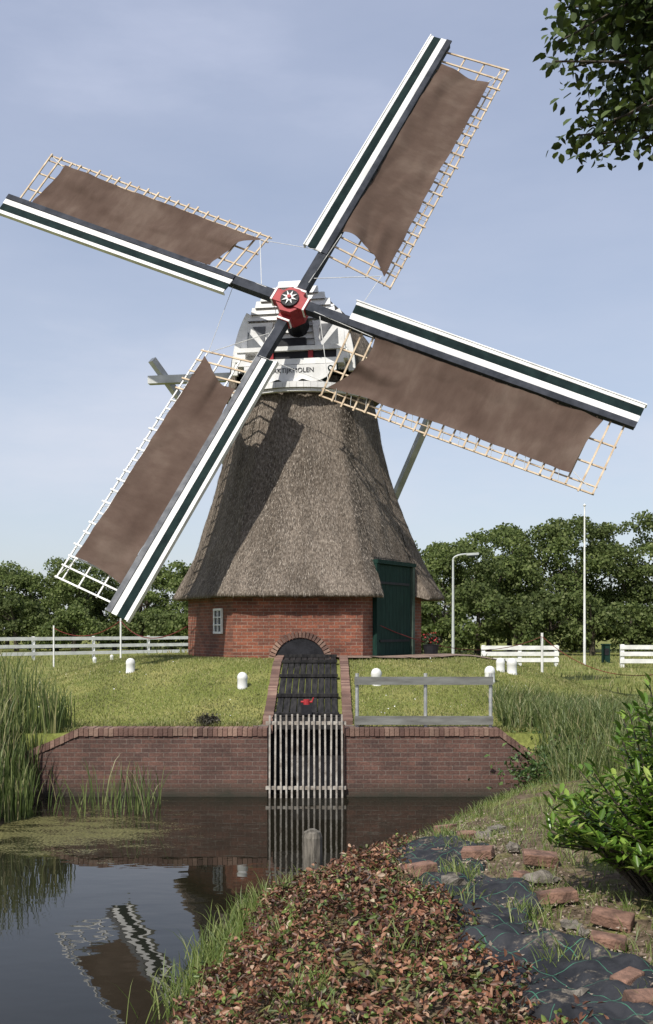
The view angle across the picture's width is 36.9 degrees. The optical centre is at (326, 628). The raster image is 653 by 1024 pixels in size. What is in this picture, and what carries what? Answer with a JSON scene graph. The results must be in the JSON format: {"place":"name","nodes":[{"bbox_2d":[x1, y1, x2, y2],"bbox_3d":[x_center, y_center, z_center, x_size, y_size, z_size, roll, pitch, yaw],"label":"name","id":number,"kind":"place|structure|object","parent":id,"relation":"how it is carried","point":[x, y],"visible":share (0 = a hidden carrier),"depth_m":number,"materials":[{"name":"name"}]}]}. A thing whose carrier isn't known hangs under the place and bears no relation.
{"place":"outdoors","nodes":[
{"label":"outdoors","id":0,"kind":"place"},
{"bbox_2d":[0,790,497,1023],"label":"pond water","id":1,"kind":"structure","parent":0,"point":[96,906],"depth_m":9.89,"materials":[{"name":"liquid"}]},
{"bbox_2d":[0,646,75,822],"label":"reed bed","id":2,"kind":"object","parent":1,"relation":"on","point":[15,780],"visible":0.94,"depth_m":14.56,"materials":[{"name":"green plant"}]},
{"bbox_2d":[41,753,171,817],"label":"sparse reeds","id":3,"kind":"object","parent":1,"relation":"on","point":[129,804],"visible":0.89,"depth_m":13.42,"materials":[{"name":"green plant"}]},
{"bbox_2d":[266,714,345,797],"bbox_3d":[-0.305,2.080,14.495,1.190,1.641,0.070,0,0,0],"label":"metal trash rack","id":4,"kind":"object","parent":1,"relation":"in","point":[303,723],"visible":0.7,"depth_m":14.46,"materials":[{"name":"grey metal"}]},
{"bbox_2d":[0,631,652,1023],"bbox_3d":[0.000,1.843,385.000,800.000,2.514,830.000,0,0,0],"label":"ground","id":5,"kind":"structure","parent":0,"point":[572,869],"depth_m":15.46,"materials":[{"name":"green plant"}]},
{"bbox_2d":[0,636,187,659],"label":"white fence","id":6,"kind":"object","parent":5,"relation":"on","point":[93,645],"visible":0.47,"depth_m":51.04,"materials":[{"name":"paint"}]},
{"bbox_2d":[0,556,190,651],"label":"tree belt","id":7,"kind":"object","parent":5,"relation":"on","point":[29,615],"visible":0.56,"depth_m":70.84,"materials":[{"name":"green plant"}]},
{"bbox_2d":[53,618,186,666],"bbox_3d":[-6.197,0.628,31.485,2.128,2.079,19.642,0,0,-24],"label":"rope barrier","id":8,"kind":"object","parent":5,"relation":"on","point":[120,621],"visible":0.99,"depth_m":37.99,"materials":[{"name":"white paint"}]},
{"bbox_2d":[126,658,134,672],"bbox_3d":[-3.722,0.704,18.610,0.184,0.295,0.179,0,0,0],"label":"white bollard","id":9,"kind":"object","parent":5,"relation":"on","point":[130,665],"visible":0.97,"depth_m":18.54,"materials":[{"name":"paint"}]},
{"bbox_2d":[193,713,220,725],"bbox_3d":[-1.808,1.402,15.052,0.450,0.251,0.395,0,0,-36],"label":"dark heather clump","id":10,"kind":"object","parent":5,"relation":"on","point":[207,719],"visible":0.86,"depth_m":14.98,"materials":[{"name":"plant"}]},
{"bbox_2d":[114,865,305,1023],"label":"shore grass","id":11,"kind":"structure","parent":5,"relation":"on","point":[211,953],"depth_m":7.20,"materials":[{"name":"green plant"}]},
{"bbox_2d":[237,672,247,688],"bbox_3d":[-1.438,0.887,16.750,0.184,0.295,0.179,0,0,0],"label":"white bollard","id":12,"kind":"object","parent":5,"relation":"on","point":[242,677],"visible":0.99,"depth_m":16.68,"materials":[{"name":"paint"}]},
{"bbox_2d":[16,723,530,796],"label":"wall courses","id":13,"kind":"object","parent":5,"relation":"on","point":[374,766],"depth_m":14.56,"materials":[{"name":"brick"}]},
{"bbox_2d":[25,726,538,759],"bbox_3d":[-0.691,1.776,14.702,7.813,0.607,0.336,0,0,0],"label":"coping","id":14,"kind":"object","parent":13,"relation":"on","point":[263,731],"visible":0.97,"depth_m":14.54,"materials":[{"name":"brick"}]},
{"bbox_2d":[271,714,343,785],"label":"race back boards","id":15,"kind":"object","parent":5,"relation":"on","point":[306,757],"visible":0.36,"depth_m":15.45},
{"bbox_2d":[263,655,352,732],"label":"brick channel kerbs","id":16,"kind":"structure","parent":5,"relation":"on","point":[345,693],"depth_m":16.43,"materials":[{"name":"brown brick"}]},
{"bbox_2d":[272,654,340,728],"bbox_3d":[-0.305,1.024,17.360,1.070,1.053,4.520,0,0,0],"label":"wooden channel cover","id":17,"kind":"object","parent":16,"relation":"on","point":[291,660],"visible":0.94,"depth_m":16.59,"materials":[{"name":"brown wood"}]},
{"bbox_2d":[301,697,313,714],"bbox_3d":[-0.295,1.202,15.250,0.210,0.274,0.100,0,0,0],"label":"sluice winch","id":18,"kind":"object","parent":17,"relation":"on","point":[306,707],"visible":1,"depth_m":15.20,"materials":[{"name":"red paint"}]},
{"bbox_2d":[303,828,321,875],"bbox_3d":[-0.137,2.480,9.600,0.194,1.040,0.197,0,0,0],"label":"mooring post","id":19,"kind":"object","parent":5,"relation":"on","point":[312,845],"visible":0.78,"depth_m":9.52,"materials":[{"name":"grey wood"}]},
{"bbox_2d":[0,34,646,658],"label":"thatched windmill","id":20,"kind":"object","parent":5,"relation":"on","point":[306,544],"visible":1,"depth_m":20.16,"materials":[{"name":"brick"}]},
{"bbox_2d":[213,608,222,633],"bbox_3d":[-2.257,-0.160,20.413,0.051,0.525,0.472,0,0,-28],"label":"window","id":21,"kind":"structure","parent":20,"relation":"in","point":[217,613],"depth_m":20.39,"materials":[{"name":"white paint"}]},
{"bbox_2d":[372,559,415,657],"bbox_3d":[1.528,-0.370,20.686,0.355,2.100,1.808,0,0,32],"label":"door","id":22,"kind":"structure","parent":20,"relation":"in","point":[395,611],"depth_m":20.67,"materials":[{"name":"green wood"}]},
{"bbox_2d":[3,653,650,732],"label":"lawn grass","id":23,"kind":"structure","parent":5,"relation":"on","point":[183,657],"depth_m":17.39,"materials":[{"name":"green plant"}]},
{"bbox_2d":[371,668,381,685],"bbox_3d":[0.865,0.837,17.010,0.193,0.310,0.188,0,0,0],"label":"white bollard","id":24,"kind":"object","parent":5,"relation":"on","point":[376,672],"visible":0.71,"depth_m":16.94,"materials":[{"name":"paint"}]},
{"bbox_2d":[162,829,608,1023],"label":"ground cover leaves","id":25,"kind":"object","parent":5,"relation":"on","point":[352,885],"visible":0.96,"depth_m":5.63,"materials":[{"name":"brown plant"}]},
{"bbox_2d":[354,673,492,726],"bbox_3d":[1.460,1.110,14.734,2.080,0.880,0.088,0,0,0],"label":"guard railing","id":26,"kind":"object","parent":5,"relation":"on","point":[425,720],"visible":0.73,"depth_m":14.69,"materials":[{"name":"grey metal"}]},
{"bbox_2d":[243,820,610,1023],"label":"weed tufts","id":27,"kind":"object","parent":5,"relation":"on","point":[530,915],"visible":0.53,"depth_m":6.05,"materials":[{"name":"green plant"}]},
{"bbox_2d":[433,824,456,832],"bbox_3d":[1.234,2.078,10.203,0.223,0.091,0.126,0,0,-29],"label":"loose brick","id":28,"kind":"object","parent":5,"relation":"on","point":[446,826],"visible":0.6,"depth_m":10.16,"materials":[{"name":"brown brick"}]},
{"bbox_2d":[441,873,468,885],"bbox_3d":[0.963,1.896,7.337,0.243,0.120,0.250,0,0,0],"label":"garden stone","id":29,"kind":"object","parent":5,"relation":"on","point":[455,879],"visible":0.51,"depth_m":7.25,"materials":[{"name":"grey stone"}]},
{"bbox_2d":[452,552,478,653],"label":"street lamp","id":30,"kind":"object","parent":5,"relation":"on","point":[467,554],"visible":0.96,"depth_m":51.95,"materials":[{"name":"white metal"}]},
{"bbox_2d":[456,830,475,838],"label":"loose brick","id":31,"kind":"object","parent":5,"relation":"on","point":[470,833],"visible":0.53,"depth_m":9.23,"materials":[{"name":"red brick"}]},
{"bbox_2d":[462,960,484,970],"bbox_3d":[0.807,1.859,5.432,0.131,0.055,0.104,0,0,0],"label":"garden stone","id":32,"kind":"object","parent":5,"relation":"on","point":[468,963],"visible":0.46,"depth_m":5.40,"materials":[{"name":"grey stone"}]},
{"bbox_2d":[475,830,491,840],"bbox_3d":[1.471,1.927,9.158,0.169,0.088,0.238,0,0,0],"label":"garden stone","id":33,"kind":"object","parent":5,"relation":"on","point":[481,833],"visible":0.51,"depth_m":9.12,"materials":[{"name":"grey stone"}]},
{"bbox_2d":[484,666,494,681],"bbox_3d":[3.013,0.847,18.080,0.202,0.324,0.197,0,0,0],"label":"white bollard","id":34,"kind":"object","parent":5,"relation":"on","point":[489,669],"visible":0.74,"depth_m":18.01,"materials":[{"name":"paint"}]},
{"bbox_2d":[486,824,508,834],"bbox_3d":[1.620,1.923,9.338,0.242,0.097,0.224,0,0,-24],"label":"garden stone","id":35,"kind":"object","parent":5,"relation":"on","point":[494,827],"visible":0.61,"depth_m":9.29,"materials":[{"name":"grey stone"}]},
{"bbox_2d":[496,658,504,671],"bbox_3d":[3.429,0.718,19.320,0.184,0.295,0.179,0,0,0],"label":"white bollard","id":36,"kind":"object","parent":5,"relation":"on","point":[500,664],"visible":0.95,"depth_m":19.25,"materials":[{"name":"paint"}]},
{"bbox_2d":[507,658,516,674],"bbox_3d":[3.655,0.745,19.320,0.211,0.339,0.206,0,0,0],"label":"white bollard","id":37,"kind":"object","parent":5,"relation":"on","point":[511,665],"visible":0.96,"depth_m":19.24,"materials":[{"name":"paint"}]},
{"bbox_2d":[506,841,520,852],"bbox_3d":[1.545,1.805,8.097,0.134,0.093,0.126,0,0,29],"label":"garden stone","id":38,"kind":"object","parent":5,"relation":"on","point":[512,847],"visible":0.94,"depth_m":8.05,"materials":[{"name":"grey stone"}]},
{"bbox_2d":[380,625,652,675],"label":"rope barrier","id":39,"kind":"object","parent":5,"relation":"on","point":[542,637],"visible":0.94,"depth_m":25.11,"materials":[{"name":"red fabric"}]},
{"bbox_2d":[481,645,558,665],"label":"white fence","id":40,"kind":"object","parent":5,"relation":"on","point":[520,654],"visible":0.71,"depth_m":40.89,"materials":[{"name":"paint"}]},
{"bbox_2d":[390,831,652,1023],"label":"weed membrane","id":41,"kind":"object","parent":5,"relation":"on","point":[502,933],"visible":0.73,"depth_m":5.39,"materials":[{"name":"black fabric"}]},
{"bbox_2d":[397,860,437,877],"bbox_3d":[0.717,1.894,7.704,0.284,0.120,0.171,0,0,-19],"label":"loose brick","id":42,"kind":"object","parent":41,"relation":"on","point":[426,866],"visible":0.52,"depth_m":7.64,"materials":[{"name":"red brick"}]},
{"bbox_2d":[461,845,494,859],"bbox_3d":[1.237,1.833,8.022,0.268,0.115,0.141,0,0,20],"label":"loose brick","id":43,"kind":"object","parent":41,"relation":"on","point":[476,852],"visible":0.99,"depth_m":7.97,"materials":[{"name":"red brick"}]},
{"bbox_2d":[513,870,530,877],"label":"loose brick","id":44,"kind":"object","parent":5,"relation":"on","point":[521,873],"visible":0.56,"depth_m":7.16,"materials":[{"name":"red brick"}]},
{"bbox_2d":[394,808,652,1022],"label":"gravel and leaf litter","id":45,"kind":"structure","parent":5,"relation":"on","point":[585,885],"depth_m":6.70,"materials":[{"name":"gravel"}]},
{"bbox_2d":[415,509,652,655],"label":"tree belt","id":46,"kind":"object","parent":5,"relation":"on","point":[488,595],"visible":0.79,"depth_m":61.75,"materials":[{"name":"green plant"}]},
{"bbox_2d":[468,725,611,792],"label":"wild bank plants","id":47,"kind":"object","parent":5,"relation":"on","point":[531,768],"visible":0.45,"depth_m":14.05,"materials":[{"name":"green plant"}]},
{"bbox_2d":[523,848,559,867],"bbox_3d":[1.639,1.760,7.510,0.270,0.121,0.155,0,0,5],"label":"loose brick","id":48,"kind":"object","parent":5,"relation":"on","point":[531,857],"visible":0.95,"depth_m":7.44,"materials":[{"name":"red brick"}]},
{"bbox_2d":[521,869,561,885],"bbox_3d":[1.557,1.787,7.084,0.233,0.105,0.206,0,0,-33],"label":"garden stone","id":49,"kind":"object","parent":5,"relation":"on","point":[541,874],"visible":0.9,"depth_m":7.03,"materials":[{"name":"grey stone"}]},
{"bbox_2d":[536,886,578,905],"bbox_3d":[1.516,1.761,6.441,0.258,0.108,0.150,0,0,0],"label":"loose brick","id":50,"kind":"object","parent":5,"relation":"on","point":[565,894],"visible":0.88,"depth_m":6.38,"materials":[{"name":"red brick"}]},
{"bbox_2d":[560,919,582,929],"bbox_3d":[1.472,1.787,5.918,0.132,0.055,0.127,0,0,0],"label":"garden stone","id":51,"kind":"object","parent":5,"relation":"on","point":[573,923],"visible":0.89,"depth_m":5.90,"materials":[{"name":"grey stone"}]},
{"bbox_2d":[561,987,588,996],"bbox_3d":[1.219,1.797,4.818,0.151,0.063,0.112,0,0,0],"label":"garden stone","id":52,"kind":"object","parent":5,"relation":"on","point":[581,991],"visible":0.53,"depth_m":4.81,"materials":[{"name":"grey stone"}]},
{"bbox_2d":[577,926,589,936],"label":"garden stone","id":53,"kind":"object","parent":5,"relation":"on","point":[585,932],"visible":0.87,"depth_m":5.74,"materials":[{"name":"grey stone"}]},
{"bbox_2d":[583,504,585,664],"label":"flagpole","id":54,"kind":"object","parent":5,"relation":"on","point":[584,622],"visible":0.86,"depth_m":41.97,"materials":[{"name":"white metal"}]},
{"bbox_2d":[533,0,652,172],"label":"overhanging tree","id":55,"kind":"object","parent":5,"relation":"on","point":[636,16],"visible":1,"depth_m":4.17,"materials":[{"name":"green plant"}]},
{"bbox_2d":[540,669,652,896],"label":"laurel shrub","id":56,"kind":"object","parent":5,"relation":"on","point":[613,838],"visible":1,"depth_m":6.40,"materials":[{"name":"green plant"}]},
{"bbox_2d":[601,644,610,662],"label":"green utility box","id":57,"kind":"object","parent":5,"relation":"on","point":[605,652],"visible":0.88,"depth_m":44.85,"materials":[{"name":"green metal"}]},
{"bbox_2d":[590,930,626,950],"bbox_3d":[1.590,1.764,5.541,0.205,0.078,0.114,0,0,18],"label":"loose brick","id":58,"kind":"object","parent":5,"relation":"on","point":[610,941],"visible":0.71,"depth_m":5.50,"materials":[{"name":"red brick"}]},
{"bbox_2d":[590,905,634,932],"bbox_3d":[1.731,1.757,5.930,0.245,0.114,0.144,0,0,29],"label":"loose brick","id":59,"kind":"object","parent":5,"relation":"on","point":[604,916],"visible":0.94,"depth_m":5.89,"materials":[{"name":"red brick"}]},
{"bbox_2d":[609,966,644,984],"bbox_3d":[1.513,1.757,4.931,0.183,0.068,0.103,0,0,-40],"label":"loose brick","id":60,"kind":"object","parent":5,"relation":"on","point":[629,975],"visible":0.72,"depth_m":4.91,"materials":[{"name":"red brick"}]},
{"bbox_2d":[620,644,652,667],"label":"white fence","id":61,"kind":"object","parent":5,"relation":"on","point":[622,654],"visible":0.83,"depth_m":39.36,"materials":[{"name":"paint"}]},
{"bbox_2d":[621,988,652,1005],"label":"loose brick","id":62,"kind":"object","parent":5,"relation":"on","point":[645,995],"visible":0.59,"depth_m":4.61,"materials":[{"name":"red brick"}]},
{"bbox_2d":[0,648,652,693],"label":"meadow grass","id":63,"kind":"structure","parent":0,"point":[561,667],"depth_m":38.96,"materials":[{"name":"green plant"}]},
{"bbox_2d":[0,0,652,628],"label":"sky","id":64,"kind":"structure","parent":0,"point":[252,114],"materials":[{"name":"blue"}]},
{"bbox_2d":[337,653,530,668],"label":"brick path","id":65,"kind":"structure","parent":0,"point":[418,655],"depth_m":20.06,"materials":[{"name":"brown brick"}]},
{"bbox_2d":[422,631,439,653],"bbox_3d":[2.287,0.323,21.379,0.392,0.541,0.425,0,0,0],"label":"potted plant","id":66,"kind":"object","parent":65,"relation":"on","point":[430,646],"visible":0.98,"depth_m":21.30,"materials":[{"name":"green plant"}]},
{"bbox_2d":[408,735,652,999],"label":"bank grass","id":67,"kind":"structure","parent":0,"point":[506,795],"depth_m":9.12,"materials":[{"name":"green plant"}]},
{"bbox_2d":[481,678,652,783],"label":"tall grass","id":68,"kind":"structure","parent":0,"point":[576,712],"depth_m":14.46,"materials":[{"name":"green plant"}]}
]}

